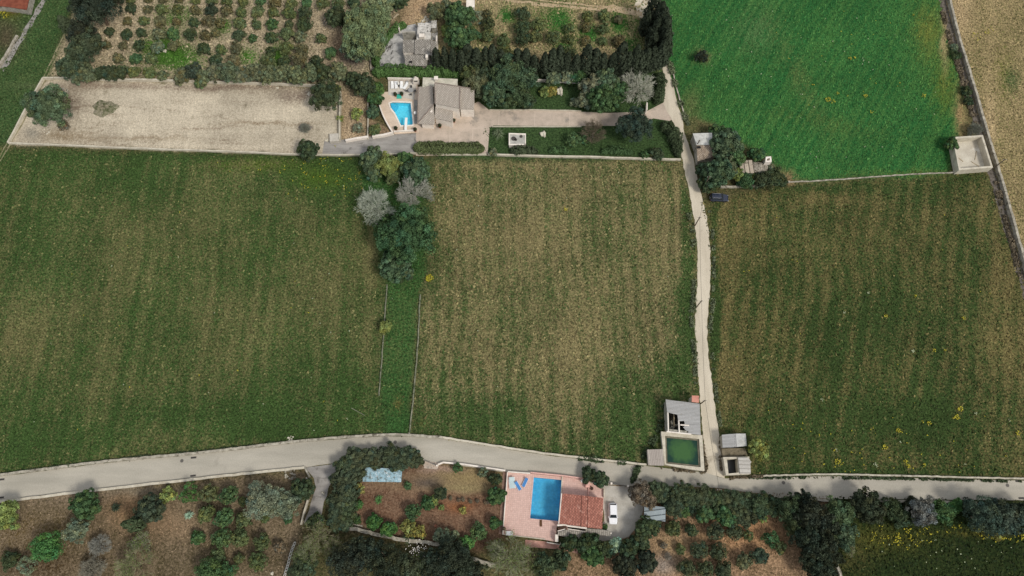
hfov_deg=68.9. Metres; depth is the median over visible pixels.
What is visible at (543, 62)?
cypress tree
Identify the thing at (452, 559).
olive tree
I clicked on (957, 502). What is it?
shrub
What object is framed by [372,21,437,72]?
farmhouse yard
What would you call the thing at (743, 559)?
orchard tree
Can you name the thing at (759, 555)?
orchard tree
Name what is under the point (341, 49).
pine tree
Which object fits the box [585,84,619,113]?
leafy tree
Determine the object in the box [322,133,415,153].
access ramp
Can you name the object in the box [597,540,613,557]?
olive tree
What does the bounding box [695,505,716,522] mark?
thicket bush
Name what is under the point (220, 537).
orchard tree
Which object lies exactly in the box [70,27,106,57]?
olive tree
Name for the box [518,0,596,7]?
track centre grass
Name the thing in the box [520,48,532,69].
cypress tree
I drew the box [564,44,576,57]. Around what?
orchard tree
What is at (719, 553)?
orchard tree
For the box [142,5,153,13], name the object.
orchard tree
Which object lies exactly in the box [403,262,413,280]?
leafy tree
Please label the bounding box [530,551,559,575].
olive tree
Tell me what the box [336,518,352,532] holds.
leafy tree
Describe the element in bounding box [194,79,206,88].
orchard tree
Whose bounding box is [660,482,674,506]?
thicket bush
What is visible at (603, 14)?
orchard tree
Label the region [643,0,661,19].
cypress tree
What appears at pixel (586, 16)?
orchard tree
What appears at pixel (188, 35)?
orchard tree
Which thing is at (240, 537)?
orchard tree
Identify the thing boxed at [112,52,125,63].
orchard tree
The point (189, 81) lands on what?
wall
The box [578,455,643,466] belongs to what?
weeds
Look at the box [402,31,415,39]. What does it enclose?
wall
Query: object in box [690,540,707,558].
orchard tree
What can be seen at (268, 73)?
hedge tree
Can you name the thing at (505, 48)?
orchard tree
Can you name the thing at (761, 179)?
shrub
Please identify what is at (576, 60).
cypress tree
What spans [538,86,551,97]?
shrub
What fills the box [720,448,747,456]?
ruined wall room
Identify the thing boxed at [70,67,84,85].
hedge tree
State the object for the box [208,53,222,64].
orchard tree
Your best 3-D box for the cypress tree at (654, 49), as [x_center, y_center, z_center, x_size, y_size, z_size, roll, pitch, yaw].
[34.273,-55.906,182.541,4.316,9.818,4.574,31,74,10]
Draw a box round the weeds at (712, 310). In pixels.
[707,210,722,426]
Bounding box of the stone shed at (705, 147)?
[690,133,714,164]
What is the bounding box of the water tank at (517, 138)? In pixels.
[509,133,525,147]
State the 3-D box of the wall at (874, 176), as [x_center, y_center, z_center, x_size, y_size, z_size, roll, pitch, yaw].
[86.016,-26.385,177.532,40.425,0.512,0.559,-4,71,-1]
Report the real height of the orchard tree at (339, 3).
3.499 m
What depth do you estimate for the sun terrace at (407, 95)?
184.97 m
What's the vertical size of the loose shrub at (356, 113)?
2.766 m
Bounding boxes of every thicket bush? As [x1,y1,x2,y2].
[648,480,668,502]
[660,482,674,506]
[664,492,684,518]
[668,480,688,503]
[678,504,690,517]
[680,483,701,509]
[688,506,697,516]
[694,483,715,510]
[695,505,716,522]
[706,488,724,512]
[716,504,736,527]
[719,489,734,507]
[727,490,750,511]
[727,502,747,524]
[738,508,757,529]
[744,491,755,513]
[747,490,770,519]
[766,494,778,517]
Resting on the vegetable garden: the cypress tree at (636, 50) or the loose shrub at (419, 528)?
the loose shrub at (419, 528)
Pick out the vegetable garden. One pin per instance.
(395, 505)
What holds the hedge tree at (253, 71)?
on the orchard ground at (246, 47)
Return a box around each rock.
[540,130,545,136]
[557,86,562,95]
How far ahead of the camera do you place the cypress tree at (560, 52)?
179.25 m
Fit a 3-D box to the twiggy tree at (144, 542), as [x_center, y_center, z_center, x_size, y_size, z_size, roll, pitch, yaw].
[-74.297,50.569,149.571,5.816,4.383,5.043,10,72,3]
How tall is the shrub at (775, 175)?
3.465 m
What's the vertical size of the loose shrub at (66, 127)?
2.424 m
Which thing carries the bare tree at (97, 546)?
on the orchard ground at (174, 540)
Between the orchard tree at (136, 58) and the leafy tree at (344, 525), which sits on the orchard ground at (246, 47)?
the orchard tree at (136, 58)
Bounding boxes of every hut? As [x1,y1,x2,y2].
[466,0,474,11]
[689,395,698,402]
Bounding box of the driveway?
[416,102,671,155]
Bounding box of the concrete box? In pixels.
[330,133,339,142]
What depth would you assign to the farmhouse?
185.34 m
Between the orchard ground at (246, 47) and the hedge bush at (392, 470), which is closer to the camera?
the hedge bush at (392, 470)
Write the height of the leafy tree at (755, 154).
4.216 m
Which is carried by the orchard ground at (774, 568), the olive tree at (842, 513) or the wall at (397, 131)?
the olive tree at (842, 513)
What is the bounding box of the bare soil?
[0,0,1023,575]
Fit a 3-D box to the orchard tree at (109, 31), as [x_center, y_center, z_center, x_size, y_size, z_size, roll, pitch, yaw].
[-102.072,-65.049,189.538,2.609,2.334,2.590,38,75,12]
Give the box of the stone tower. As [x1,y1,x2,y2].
[762,156,771,165]
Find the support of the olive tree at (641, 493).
on the orchard ground at (774, 568)
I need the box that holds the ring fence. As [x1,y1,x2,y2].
[283,542,295,575]
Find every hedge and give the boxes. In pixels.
[371,21,407,67]
[371,63,463,80]
[412,140,484,155]
[510,143,537,155]
[548,146,568,153]
[601,145,632,155]
[653,72,667,105]
[660,120,683,157]
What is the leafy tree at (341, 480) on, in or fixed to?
on the vegetable garden
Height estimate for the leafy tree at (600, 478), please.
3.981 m
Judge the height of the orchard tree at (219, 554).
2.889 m
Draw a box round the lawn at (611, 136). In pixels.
[429,70,681,158]
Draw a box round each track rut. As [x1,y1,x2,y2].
[0,14,73,155]
[0,16,75,160]
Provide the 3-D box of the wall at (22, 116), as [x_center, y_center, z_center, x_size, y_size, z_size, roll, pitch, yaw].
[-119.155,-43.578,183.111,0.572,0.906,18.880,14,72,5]
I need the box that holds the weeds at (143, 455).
[1,441,280,473]
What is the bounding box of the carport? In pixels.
[644,506,665,521]
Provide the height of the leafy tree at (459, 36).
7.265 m
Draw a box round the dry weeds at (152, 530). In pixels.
[0,471,310,575]
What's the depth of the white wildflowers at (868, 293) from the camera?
167.91 m
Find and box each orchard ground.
[0,469,313,575]
[46,0,398,94]
[405,0,656,74]
[560,485,831,575]
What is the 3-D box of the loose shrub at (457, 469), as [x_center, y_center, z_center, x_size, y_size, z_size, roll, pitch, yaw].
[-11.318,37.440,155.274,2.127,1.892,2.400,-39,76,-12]
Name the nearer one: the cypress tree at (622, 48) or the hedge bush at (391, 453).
the hedge bush at (391, 453)
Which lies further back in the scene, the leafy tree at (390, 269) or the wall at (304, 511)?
the leafy tree at (390, 269)
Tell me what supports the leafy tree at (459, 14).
on the orchard ground at (558, 20)
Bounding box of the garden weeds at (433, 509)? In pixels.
[361,466,497,553]
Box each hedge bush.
[332,455,351,473]
[346,446,366,470]
[347,461,367,481]
[360,448,376,468]
[369,464,380,470]
[370,446,387,466]
[379,440,401,468]
[389,462,404,472]
[394,445,414,469]
[407,448,424,468]
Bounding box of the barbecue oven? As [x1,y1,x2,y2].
[413,76,419,84]
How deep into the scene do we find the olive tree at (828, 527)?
146.78 m
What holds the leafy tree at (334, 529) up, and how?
on the bare soil
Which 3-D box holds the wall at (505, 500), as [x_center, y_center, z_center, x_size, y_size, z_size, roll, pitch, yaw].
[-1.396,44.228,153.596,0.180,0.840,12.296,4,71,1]
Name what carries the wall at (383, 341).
on the meadow at (404, 297)
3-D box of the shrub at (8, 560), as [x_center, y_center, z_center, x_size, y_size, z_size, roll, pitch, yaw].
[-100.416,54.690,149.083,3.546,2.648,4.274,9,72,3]
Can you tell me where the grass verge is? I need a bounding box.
[0,0,71,144]
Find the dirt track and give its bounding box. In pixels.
[503,0,641,15]
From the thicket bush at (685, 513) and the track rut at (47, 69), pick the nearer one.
the thicket bush at (685, 513)
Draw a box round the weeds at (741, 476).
[718,440,763,479]
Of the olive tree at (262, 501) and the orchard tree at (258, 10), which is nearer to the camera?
the olive tree at (262, 501)
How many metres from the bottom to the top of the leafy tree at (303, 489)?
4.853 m
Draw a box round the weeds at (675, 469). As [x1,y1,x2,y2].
[661,433,707,474]
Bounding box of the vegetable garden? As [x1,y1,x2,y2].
[353,464,503,553]
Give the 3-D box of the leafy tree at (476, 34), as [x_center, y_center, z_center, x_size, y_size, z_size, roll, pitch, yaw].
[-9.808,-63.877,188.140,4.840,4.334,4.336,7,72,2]
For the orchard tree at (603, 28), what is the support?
on the orchard ground at (558, 20)
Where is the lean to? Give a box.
[646,449,663,465]
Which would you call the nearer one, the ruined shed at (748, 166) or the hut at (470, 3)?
the ruined shed at (748, 166)
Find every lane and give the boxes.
[635,0,657,17]
[662,65,724,477]
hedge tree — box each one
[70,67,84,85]
[81,66,96,82]
[94,65,105,80]
[101,65,117,81]
[114,65,129,79]
[173,67,188,86]
[194,69,210,86]
[206,62,222,83]
[215,61,239,83]
[233,66,251,82]
[245,62,267,81]
[259,65,277,85]
[272,64,291,81]
[284,65,308,85]
[301,62,317,81]
[315,62,331,80]
[328,61,347,81]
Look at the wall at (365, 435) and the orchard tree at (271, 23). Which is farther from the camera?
the orchard tree at (271, 23)
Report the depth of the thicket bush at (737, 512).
150.46 m
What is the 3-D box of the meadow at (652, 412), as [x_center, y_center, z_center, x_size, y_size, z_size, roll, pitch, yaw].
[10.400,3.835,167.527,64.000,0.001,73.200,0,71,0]
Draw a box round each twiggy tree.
[113,544,155,575]
[126,530,153,553]
[289,537,323,565]
[303,519,334,549]
[322,535,341,563]
[416,547,431,575]
[485,538,507,560]
[486,529,535,575]
[519,548,539,575]
[839,546,856,558]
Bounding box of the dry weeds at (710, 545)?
[562,489,826,575]
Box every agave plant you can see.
[111,503,121,511]
[185,512,194,518]
[375,495,382,504]
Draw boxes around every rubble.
[284,467,295,479]
[421,16,429,21]
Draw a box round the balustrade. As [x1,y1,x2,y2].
[379,105,393,134]
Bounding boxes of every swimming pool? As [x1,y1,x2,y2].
[388,101,413,126]
[529,476,562,522]
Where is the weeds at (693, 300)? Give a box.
[686,212,698,383]
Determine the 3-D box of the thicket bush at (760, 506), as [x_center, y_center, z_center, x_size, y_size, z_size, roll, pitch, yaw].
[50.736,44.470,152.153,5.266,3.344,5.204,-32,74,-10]
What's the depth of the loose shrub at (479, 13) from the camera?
190.01 m
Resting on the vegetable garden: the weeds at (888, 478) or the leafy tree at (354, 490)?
the leafy tree at (354, 490)
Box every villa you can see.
[417,76,474,128]
[555,493,611,541]
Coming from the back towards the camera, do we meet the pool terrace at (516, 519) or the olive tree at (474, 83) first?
the olive tree at (474, 83)
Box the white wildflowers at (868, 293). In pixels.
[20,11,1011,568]
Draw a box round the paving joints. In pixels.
[449,111,618,142]
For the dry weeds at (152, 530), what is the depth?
151.96 m
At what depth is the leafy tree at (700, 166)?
174.79 m
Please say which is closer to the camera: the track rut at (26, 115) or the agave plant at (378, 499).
the agave plant at (378, 499)
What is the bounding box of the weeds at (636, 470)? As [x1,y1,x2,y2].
[630,404,664,483]
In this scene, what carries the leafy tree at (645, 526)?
on the orchard ground at (774, 568)
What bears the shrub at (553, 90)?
on the lawn at (611, 136)
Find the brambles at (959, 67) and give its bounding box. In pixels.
[941,11,978,125]
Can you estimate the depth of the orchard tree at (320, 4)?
190.85 m
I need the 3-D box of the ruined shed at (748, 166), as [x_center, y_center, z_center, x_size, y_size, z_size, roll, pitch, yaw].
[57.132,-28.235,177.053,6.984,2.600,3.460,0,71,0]
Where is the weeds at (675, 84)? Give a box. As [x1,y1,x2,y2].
[667,60,690,125]
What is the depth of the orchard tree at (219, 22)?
189.78 m
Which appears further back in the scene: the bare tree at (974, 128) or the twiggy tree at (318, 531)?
the bare tree at (974, 128)
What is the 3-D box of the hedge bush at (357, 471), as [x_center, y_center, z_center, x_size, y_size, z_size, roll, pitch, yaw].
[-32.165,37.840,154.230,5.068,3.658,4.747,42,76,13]
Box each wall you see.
[0,35,18,67]
[0,440,292,475]
[0,466,304,502]
[7,77,44,142]
[8,142,415,155]
[43,77,314,86]
[293,433,442,442]
[300,499,309,524]
[339,91,341,140]
[345,136,368,142]
[349,527,494,566]
[367,102,368,138]
[372,132,393,138]
[379,284,387,395]
[388,77,412,80]
[394,130,413,132]
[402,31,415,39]
[409,294,420,432]
[416,152,485,155]
[438,462,504,470]
[443,436,646,465]
[488,154,680,160]
[489,109,580,111]
[492,126,580,126]
[503,472,507,530]
[503,534,544,539]
[508,471,529,473]
[530,472,583,478]
[536,79,578,83]
[720,181,789,187]
[764,473,1023,479]
[773,495,828,501]
[790,172,953,182]
[836,567,841,575]
[880,499,976,502]
[946,0,1023,270]
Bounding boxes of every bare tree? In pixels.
[76,555,106,575]
[87,534,111,555]
[300,122,309,132]
[353,186,396,226]
[396,176,435,208]
[581,118,606,142]
[619,69,656,104]
[664,552,671,560]
[967,121,983,135]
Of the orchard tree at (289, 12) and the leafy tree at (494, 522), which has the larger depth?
the orchard tree at (289, 12)
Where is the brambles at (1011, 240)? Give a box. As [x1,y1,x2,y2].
[994,181,1021,276]
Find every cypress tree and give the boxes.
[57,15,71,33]
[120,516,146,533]
[431,47,443,68]
[440,46,451,70]
[447,48,460,72]
[455,50,468,73]
[461,43,476,65]
[470,47,483,67]
[479,46,492,64]
[485,44,499,70]
[493,49,505,65]
[512,47,525,64]
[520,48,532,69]
[529,54,541,76]
[538,51,551,76]
[543,48,559,72]
[551,44,565,73]
[560,52,572,71]
[569,54,582,73]
[579,44,595,76]
[585,48,601,73]
[595,52,608,71]
[606,52,619,75]
[611,41,628,75]
[621,51,632,75]
[629,44,641,73]
[634,50,644,74]
[637,9,652,36]
[639,48,652,73]
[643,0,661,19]
[644,31,658,50]
[645,16,662,41]
[645,46,659,72]
[647,0,665,24]
[651,6,669,30]
[653,39,668,70]
[657,14,673,37]
[657,26,673,47]
[658,36,672,63]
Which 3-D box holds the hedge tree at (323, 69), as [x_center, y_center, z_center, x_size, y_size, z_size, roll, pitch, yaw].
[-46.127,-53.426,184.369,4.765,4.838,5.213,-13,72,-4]
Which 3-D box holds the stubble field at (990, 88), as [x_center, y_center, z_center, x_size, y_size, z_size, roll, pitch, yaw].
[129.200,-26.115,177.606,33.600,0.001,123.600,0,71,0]
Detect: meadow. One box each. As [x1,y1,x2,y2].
[0,148,385,474]
[362,159,429,433]
[410,159,704,468]
[704,172,1023,479]
[834,499,1023,575]
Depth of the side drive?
155.07 m
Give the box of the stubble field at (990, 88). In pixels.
[946,0,1023,272]
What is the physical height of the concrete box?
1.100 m
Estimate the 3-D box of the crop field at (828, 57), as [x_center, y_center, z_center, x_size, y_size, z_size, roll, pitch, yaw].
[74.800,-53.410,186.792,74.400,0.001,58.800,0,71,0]
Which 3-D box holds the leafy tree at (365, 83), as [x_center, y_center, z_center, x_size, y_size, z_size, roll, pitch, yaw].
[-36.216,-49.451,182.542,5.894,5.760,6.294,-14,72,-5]
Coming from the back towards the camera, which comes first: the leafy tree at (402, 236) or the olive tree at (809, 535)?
the leafy tree at (402, 236)
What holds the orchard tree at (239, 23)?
on the orchard ground at (246, 47)
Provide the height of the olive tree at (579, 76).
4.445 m
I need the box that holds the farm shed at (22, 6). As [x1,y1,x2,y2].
[0,0,34,14]
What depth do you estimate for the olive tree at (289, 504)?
149.64 m
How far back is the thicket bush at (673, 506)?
150.99 m
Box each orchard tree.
[26,529,66,562]
[102,40,111,49]
[103,27,114,37]
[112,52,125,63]
[117,41,127,50]
[120,28,132,39]
[122,16,132,25]
[124,3,136,14]
[128,66,141,77]
[129,53,142,64]
[133,40,144,51]
[136,28,147,36]
[138,16,150,25]
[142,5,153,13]
[142,66,156,78]
[145,52,157,64]
[150,40,164,53]
[152,28,165,39]
[154,4,169,14]
[154,15,166,27]
[156,70,169,80]
[167,26,179,40]
[167,41,180,50]
[172,4,183,14]
[172,17,180,25]
[183,28,197,41]
[188,17,200,27]
[189,4,200,14]
[190,0,200,4]
[190,530,205,544]
[193,556,223,575]
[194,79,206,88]
[197,42,210,54]
[197,483,218,502]
[197,504,215,524]
[199,29,211,40]
[201,15,216,26]
[204,2,218,15]
[206,0,218,3]
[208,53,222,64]
[210,528,232,549]
[210,548,225,563]
[211,28,220,37]
[212,507,234,527]
[215,18,226,27]
[216,44,227,54]
[216,485,238,504]
[217,560,238,575]
[220,0,232,6]
[220,5,232,16]
[227,54,241,65]
[229,40,242,54]
[230,526,248,547]
[231,29,247,41]
[232,17,246,29]
[233,552,244,564]
[235,511,252,529]
[236,6,246,17]
[237,0,248,7]
[238,496,248,507]
[248,33,257,42]
[248,552,268,571]
[251,5,264,18]
[252,18,261,29]
[252,532,271,551]
[255,0,266,5]
[260,515,269,523]
[261,52,276,65]
[264,31,278,42]
[265,18,278,30]
[265,46,276,55]
[268,0,281,7]
[268,7,279,17]
[273,540,286,553]
[277,55,290,65]
[279,27,294,40]
[279,41,293,55]
[281,6,296,18]
[283,514,292,524]
[284,19,293,29]
[285,0,297,7]
[292,52,307,66]
[293,30,307,42]
[295,44,308,54]
[296,16,314,31]
[298,6,312,20]
[301,0,312,7]
[310,55,323,64]
[315,33,326,42]
[316,0,330,10]
[324,46,336,59]
[331,0,345,9]
[347,0,359,8]
[353,515,361,524]
[355,499,363,509]
[366,512,382,530]
[368,123,380,135]
[379,319,391,334]
[380,521,397,536]
[403,481,411,489]
[404,504,421,521]
[421,494,435,510]
[431,495,438,505]
[441,24,448,35]
[460,535,475,549]
[470,521,486,540]
[481,9,492,18]
[481,16,494,29]
[481,28,494,41]
[496,33,509,46]
[497,43,512,53]
[513,19,529,34]
[514,6,530,20]
[514,30,530,46]
[527,30,542,41]
[529,17,546,31]
[545,30,559,44]
[563,23,574,33]
[564,34,573,44]
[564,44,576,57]
[565,132,581,147]
[581,11,592,22]
[581,22,590,32]
[581,35,590,45]
[598,8,610,21]
[598,22,608,34]
[598,37,607,45]
[601,523,607,529]
[611,34,624,46]
[613,15,623,24]
[660,542,667,548]
[665,520,680,536]
[675,543,685,554]
[675,558,695,575]
[685,523,698,536]
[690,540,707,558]
[695,560,713,575]
[706,521,724,539]
[708,541,727,561]
[714,559,730,575]
[725,523,743,541]
[736,551,752,570]
[748,547,769,563]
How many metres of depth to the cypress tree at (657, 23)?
181.40 m
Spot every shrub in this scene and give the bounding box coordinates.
[0,550,20,572]
[16,555,37,575]
[52,88,67,100]
[57,120,70,130]
[159,485,177,503]
[177,481,200,502]
[336,115,343,121]
[351,108,362,120]
[352,122,364,132]
[357,483,364,493]
[371,82,384,95]
[399,518,415,537]
[413,524,426,538]
[432,527,449,544]
[438,504,444,510]
[449,530,460,545]
[453,462,462,472]
[459,506,466,514]
[470,10,482,23]
[477,467,488,476]
[488,147,497,156]
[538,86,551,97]
[547,86,557,96]
[579,132,590,144]
[641,151,649,158]
[649,147,663,160]
[735,170,754,188]
[742,530,753,541]
[753,171,771,189]
[760,530,779,548]
[766,166,786,190]
[768,163,774,171]
[775,541,786,555]
[778,173,787,186]
[881,496,902,520]
[893,507,912,528]
[903,495,917,512]
[931,498,956,525]
[949,43,958,49]
[949,497,962,513]
[950,50,961,59]
[960,86,972,96]
[962,497,971,514]
[963,96,973,104]
[994,530,1003,541]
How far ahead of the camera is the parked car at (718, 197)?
174.68 m
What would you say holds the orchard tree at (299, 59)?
on the orchard ground at (246, 47)
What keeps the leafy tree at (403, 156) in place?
on the meadow at (404, 297)
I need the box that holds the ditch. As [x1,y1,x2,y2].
[939,0,1023,297]
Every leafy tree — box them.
[19,83,72,127]
[67,487,101,520]
[132,491,166,523]
[290,478,315,503]
[296,138,319,162]
[308,78,342,110]
[324,6,345,27]
[326,489,354,513]
[326,505,342,526]
[328,467,359,492]
[330,523,339,533]
[336,483,361,501]
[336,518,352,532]
[338,499,357,522]
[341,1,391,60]
[345,71,360,88]
[352,71,376,96]
[358,145,383,168]
[362,165,381,182]
[366,103,379,118]
[367,92,384,104]
[371,213,394,238]
[376,202,437,264]
[378,250,407,283]
[392,0,409,11]
[397,151,413,165]
[400,156,430,187]
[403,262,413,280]
[411,206,428,221]
[443,0,476,27]
[443,22,473,52]
[466,26,481,40]
[486,486,507,505]
[487,473,502,485]
[489,516,502,529]
[559,534,577,551]
[577,73,603,93]
[577,532,599,554]
[580,545,604,566]
[581,465,595,484]
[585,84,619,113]
[591,67,620,90]
[593,470,609,488]
[611,554,637,575]
[612,81,630,100]
[615,105,653,142]
[619,538,640,559]
[629,532,649,550]
[634,515,659,539]
[636,549,657,574]
[653,520,661,530]
[694,50,707,62]
[695,162,706,177]
[696,177,710,193]
[702,156,735,190]
[708,123,725,135]
[709,127,743,158]
[729,146,746,165]
[746,147,765,161]
[748,439,769,461]
[847,486,886,524]
[943,136,959,149]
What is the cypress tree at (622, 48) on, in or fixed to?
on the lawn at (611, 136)
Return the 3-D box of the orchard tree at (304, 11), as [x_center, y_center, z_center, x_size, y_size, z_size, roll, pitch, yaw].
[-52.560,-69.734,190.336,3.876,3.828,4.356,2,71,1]
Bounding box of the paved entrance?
[424,461,438,468]
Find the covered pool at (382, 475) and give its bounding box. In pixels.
[363,467,401,481]
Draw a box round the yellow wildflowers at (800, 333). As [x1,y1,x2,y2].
[0,11,1023,549]
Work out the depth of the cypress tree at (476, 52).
180.28 m
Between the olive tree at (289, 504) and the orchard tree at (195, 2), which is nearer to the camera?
the olive tree at (289, 504)
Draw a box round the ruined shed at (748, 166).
[737,160,767,174]
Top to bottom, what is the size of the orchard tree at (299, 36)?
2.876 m
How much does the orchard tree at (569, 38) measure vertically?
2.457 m
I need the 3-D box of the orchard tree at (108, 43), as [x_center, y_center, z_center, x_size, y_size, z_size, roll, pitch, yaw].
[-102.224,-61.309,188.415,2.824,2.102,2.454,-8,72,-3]
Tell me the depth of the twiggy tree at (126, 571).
145.71 m
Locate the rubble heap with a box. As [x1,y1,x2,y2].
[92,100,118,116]
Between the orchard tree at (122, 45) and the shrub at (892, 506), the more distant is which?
the orchard tree at (122, 45)
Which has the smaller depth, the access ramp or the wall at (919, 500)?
the wall at (919, 500)
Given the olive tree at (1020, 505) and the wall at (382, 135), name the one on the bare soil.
the wall at (382, 135)
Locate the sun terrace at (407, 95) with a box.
[388,81,415,99]
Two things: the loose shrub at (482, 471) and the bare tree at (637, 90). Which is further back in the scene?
the bare tree at (637, 90)
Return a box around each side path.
[1,0,44,71]
[414,100,416,123]
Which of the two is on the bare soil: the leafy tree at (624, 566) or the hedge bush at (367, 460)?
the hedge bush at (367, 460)
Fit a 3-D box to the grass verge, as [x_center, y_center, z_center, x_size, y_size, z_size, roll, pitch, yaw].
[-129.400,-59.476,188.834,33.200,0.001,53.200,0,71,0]
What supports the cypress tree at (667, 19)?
on the orchard ground at (558, 20)
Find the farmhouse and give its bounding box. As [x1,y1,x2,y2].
[403,20,436,68]
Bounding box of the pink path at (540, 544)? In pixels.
[525,540,577,552]
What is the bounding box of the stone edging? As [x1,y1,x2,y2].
[673,74,684,116]
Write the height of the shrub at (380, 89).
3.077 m
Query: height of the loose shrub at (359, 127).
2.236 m
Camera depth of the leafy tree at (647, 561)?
146.89 m
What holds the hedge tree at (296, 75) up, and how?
on the orchard ground at (246, 47)
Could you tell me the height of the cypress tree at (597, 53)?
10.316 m
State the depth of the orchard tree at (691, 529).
150.60 m
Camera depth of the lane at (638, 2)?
193.44 m
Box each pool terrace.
[380,85,418,133]
[503,473,603,541]
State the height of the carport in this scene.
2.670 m
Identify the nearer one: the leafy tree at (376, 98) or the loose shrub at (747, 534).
the loose shrub at (747, 534)
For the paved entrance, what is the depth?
156.28 m
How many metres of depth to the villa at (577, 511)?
150.00 m
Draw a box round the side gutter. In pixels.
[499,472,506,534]
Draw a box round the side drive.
[304,464,335,522]
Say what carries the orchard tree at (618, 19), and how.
on the orchard ground at (558, 20)
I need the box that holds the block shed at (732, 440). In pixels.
[719,434,746,447]
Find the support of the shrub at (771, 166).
on the bare soil
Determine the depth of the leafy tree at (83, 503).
149.30 m
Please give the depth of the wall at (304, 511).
152.71 m
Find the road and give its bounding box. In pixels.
[0,436,1023,499]
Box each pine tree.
[338,42,366,62]
[366,0,394,16]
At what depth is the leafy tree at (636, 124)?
174.91 m
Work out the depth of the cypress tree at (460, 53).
180.90 m
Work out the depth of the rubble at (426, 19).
191.73 m
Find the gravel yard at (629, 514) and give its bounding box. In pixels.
[596,485,642,540]
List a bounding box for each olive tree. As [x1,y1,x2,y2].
[0,499,19,529]
[55,55,80,80]
[60,517,90,543]
[64,39,94,65]
[65,19,96,41]
[66,0,123,27]
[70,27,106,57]
[76,58,91,67]
[113,0,123,6]
[184,61,201,78]
[243,480,279,520]
[267,488,301,519]
[286,553,318,575]
[305,511,324,531]
[325,539,371,575]
[351,535,383,571]
[370,543,407,575]
[373,150,403,177]
[385,170,400,184]
[393,553,423,575]
[419,544,449,575]
[426,2,444,20]
[433,535,473,574]
[434,486,446,500]
[441,0,453,10]
[450,556,488,575]
[459,64,479,80]
[462,68,489,98]
[470,59,492,80]
[481,79,507,108]
[487,52,524,90]
[503,81,534,108]
[515,66,540,89]
[522,93,536,108]
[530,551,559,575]
[545,71,560,86]
[552,548,570,570]
[559,68,573,84]
[570,69,587,83]
[570,98,576,106]
[574,90,591,109]
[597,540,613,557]
[609,536,622,554]
[627,479,655,506]
[638,498,657,510]
[720,155,737,173]
[733,167,743,180]
[774,492,802,521]
[783,517,804,535]
[788,488,810,507]
[788,520,820,552]
[792,493,830,531]
[798,540,828,566]
[798,552,837,575]
[818,510,840,537]
[819,531,840,556]
[824,495,856,527]
[830,550,845,568]
[834,523,859,552]
[905,495,937,526]
[962,495,1005,538]
[986,497,1023,536]
[1009,499,1023,526]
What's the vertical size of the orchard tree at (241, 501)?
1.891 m
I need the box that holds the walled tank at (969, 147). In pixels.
[949,135,992,173]
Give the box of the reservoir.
[660,432,704,470]
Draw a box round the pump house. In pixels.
[721,457,750,475]
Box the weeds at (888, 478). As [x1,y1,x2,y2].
[749,476,1021,482]
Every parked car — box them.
[608,503,617,523]
[710,193,727,202]
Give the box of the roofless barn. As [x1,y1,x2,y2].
[664,400,700,434]
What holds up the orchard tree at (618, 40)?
on the orchard ground at (558, 20)
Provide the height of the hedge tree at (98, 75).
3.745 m
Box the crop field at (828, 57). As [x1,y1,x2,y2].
[661,0,963,179]
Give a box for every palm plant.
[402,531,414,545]
[492,128,503,139]
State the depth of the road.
155.84 m
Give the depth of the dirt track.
193.33 m
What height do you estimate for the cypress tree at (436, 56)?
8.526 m
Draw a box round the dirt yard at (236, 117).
[9,80,341,153]
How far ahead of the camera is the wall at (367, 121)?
181.59 m
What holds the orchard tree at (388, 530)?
on the vegetable garden
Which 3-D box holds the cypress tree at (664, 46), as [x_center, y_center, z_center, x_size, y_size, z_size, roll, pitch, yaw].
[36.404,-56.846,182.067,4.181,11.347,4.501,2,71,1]
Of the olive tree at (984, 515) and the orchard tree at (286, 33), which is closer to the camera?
the olive tree at (984, 515)
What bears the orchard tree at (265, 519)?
on the orchard ground at (174, 540)
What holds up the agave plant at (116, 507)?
on the orchard ground at (174, 540)
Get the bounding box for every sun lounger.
[508,477,515,488]
[514,481,521,489]
[522,478,527,487]
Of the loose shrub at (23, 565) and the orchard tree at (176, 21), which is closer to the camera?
the loose shrub at (23, 565)
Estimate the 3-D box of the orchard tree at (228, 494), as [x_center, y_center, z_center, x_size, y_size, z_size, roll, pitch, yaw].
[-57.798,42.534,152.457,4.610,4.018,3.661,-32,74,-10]
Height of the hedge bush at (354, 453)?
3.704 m
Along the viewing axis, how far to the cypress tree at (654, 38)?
181.47 m
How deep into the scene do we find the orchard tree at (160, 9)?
190.65 m
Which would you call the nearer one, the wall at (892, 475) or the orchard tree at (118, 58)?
the wall at (892, 475)
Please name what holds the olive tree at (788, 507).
on the orchard ground at (774, 568)
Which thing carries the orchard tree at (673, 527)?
on the orchard ground at (774, 568)
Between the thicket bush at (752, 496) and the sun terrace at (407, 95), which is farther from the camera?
the sun terrace at (407, 95)

